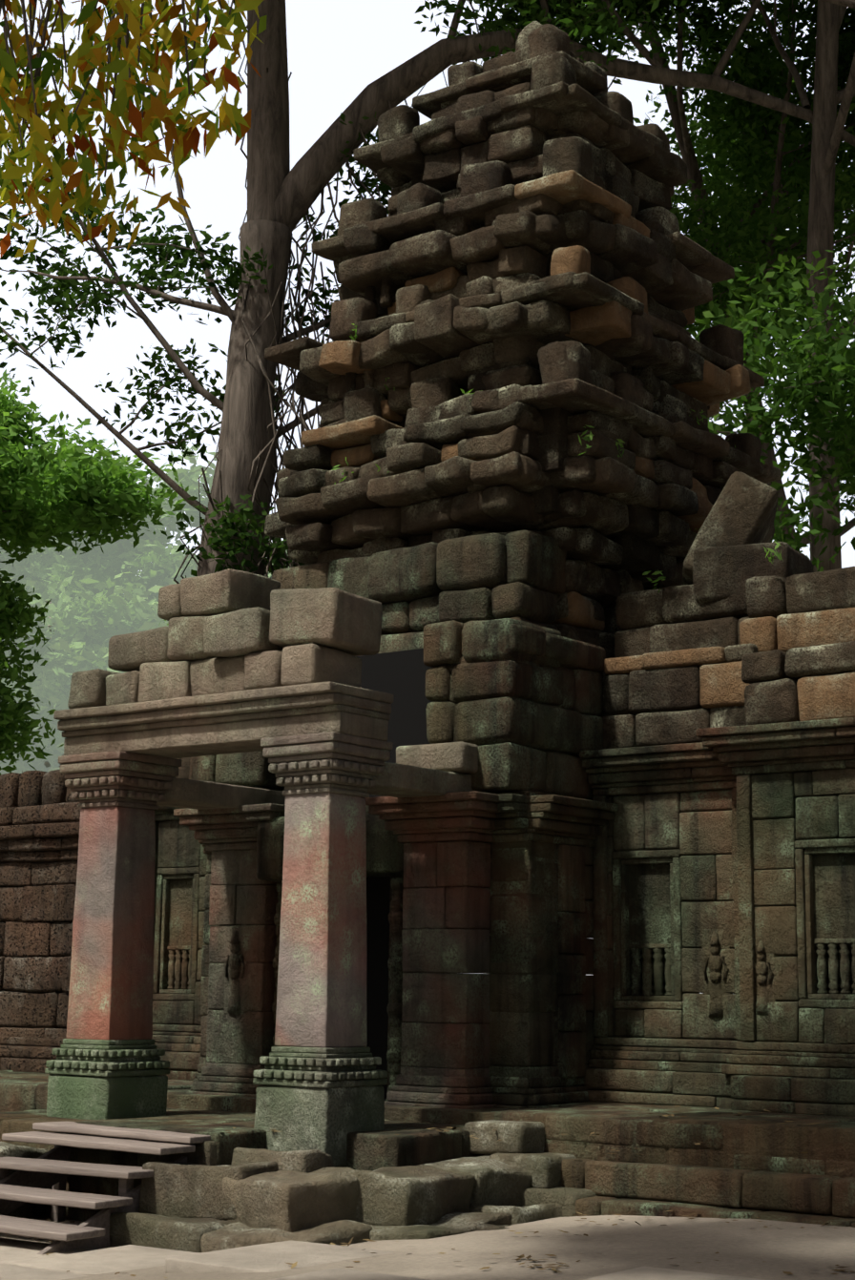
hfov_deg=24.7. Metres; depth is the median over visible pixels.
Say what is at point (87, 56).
leaves
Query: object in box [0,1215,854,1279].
ground
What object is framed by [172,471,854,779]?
wing ruins
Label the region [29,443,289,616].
tree leaves
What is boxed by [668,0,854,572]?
tree trunk
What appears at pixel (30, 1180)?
wooden stairs
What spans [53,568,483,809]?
porch entablature
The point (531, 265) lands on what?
prasat tower
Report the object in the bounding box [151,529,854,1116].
temple body
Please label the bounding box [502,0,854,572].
tree leaves
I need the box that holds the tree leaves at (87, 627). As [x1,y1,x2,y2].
[0,538,168,773]
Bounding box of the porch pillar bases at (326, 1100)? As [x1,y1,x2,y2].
[44,1038,387,1167]
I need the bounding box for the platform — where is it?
[0,1069,854,1227]
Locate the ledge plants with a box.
[159,323,782,625]
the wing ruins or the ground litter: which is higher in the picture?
the wing ruins
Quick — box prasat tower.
[264,20,781,717]
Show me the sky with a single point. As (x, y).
(336, 49)
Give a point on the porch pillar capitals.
(332, 762)
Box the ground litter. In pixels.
[28,1104,854,1278]
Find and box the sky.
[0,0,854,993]
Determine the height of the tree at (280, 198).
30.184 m
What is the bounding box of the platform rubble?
[0,1119,598,1252]
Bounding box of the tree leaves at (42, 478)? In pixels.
[0,369,188,775]
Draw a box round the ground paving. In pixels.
[0,1238,763,1279]
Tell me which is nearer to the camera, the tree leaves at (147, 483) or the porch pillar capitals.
the porch pillar capitals
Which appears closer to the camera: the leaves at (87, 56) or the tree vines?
the leaves at (87, 56)
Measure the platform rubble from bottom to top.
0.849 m
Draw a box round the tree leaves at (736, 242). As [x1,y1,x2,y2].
[413,0,854,406]
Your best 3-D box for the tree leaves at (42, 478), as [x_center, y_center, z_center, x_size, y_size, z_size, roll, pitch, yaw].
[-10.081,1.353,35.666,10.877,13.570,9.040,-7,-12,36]
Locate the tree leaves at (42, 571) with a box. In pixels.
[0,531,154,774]
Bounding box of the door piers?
[173,790,501,1109]
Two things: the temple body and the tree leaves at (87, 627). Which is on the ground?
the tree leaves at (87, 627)
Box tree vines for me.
[173,25,617,583]
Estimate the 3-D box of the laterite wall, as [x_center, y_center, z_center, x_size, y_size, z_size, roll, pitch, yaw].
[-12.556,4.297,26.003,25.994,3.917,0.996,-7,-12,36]
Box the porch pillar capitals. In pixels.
[58,731,392,809]
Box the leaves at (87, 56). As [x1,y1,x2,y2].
[0,0,266,257]
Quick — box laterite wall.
[0,769,81,1073]
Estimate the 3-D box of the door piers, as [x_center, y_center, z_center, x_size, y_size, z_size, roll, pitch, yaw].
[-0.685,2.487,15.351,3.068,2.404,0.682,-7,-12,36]
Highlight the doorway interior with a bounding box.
[356,648,432,1099]
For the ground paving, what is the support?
on the ground
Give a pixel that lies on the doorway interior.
(400, 675)
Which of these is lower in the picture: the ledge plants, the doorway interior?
the doorway interior
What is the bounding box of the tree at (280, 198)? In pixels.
[0,0,854,578]
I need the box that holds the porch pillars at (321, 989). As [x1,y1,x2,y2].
[65,792,366,1048]
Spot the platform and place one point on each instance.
(753, 1165)
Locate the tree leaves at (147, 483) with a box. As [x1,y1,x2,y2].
[101,457,165,598]
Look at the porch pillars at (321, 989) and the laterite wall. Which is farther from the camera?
the laterite wall
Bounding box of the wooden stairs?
[0,1121,210,1254]
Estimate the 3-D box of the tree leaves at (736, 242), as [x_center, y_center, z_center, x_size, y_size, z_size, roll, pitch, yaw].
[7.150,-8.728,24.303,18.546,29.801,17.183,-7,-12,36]
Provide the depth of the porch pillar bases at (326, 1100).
13.35 m

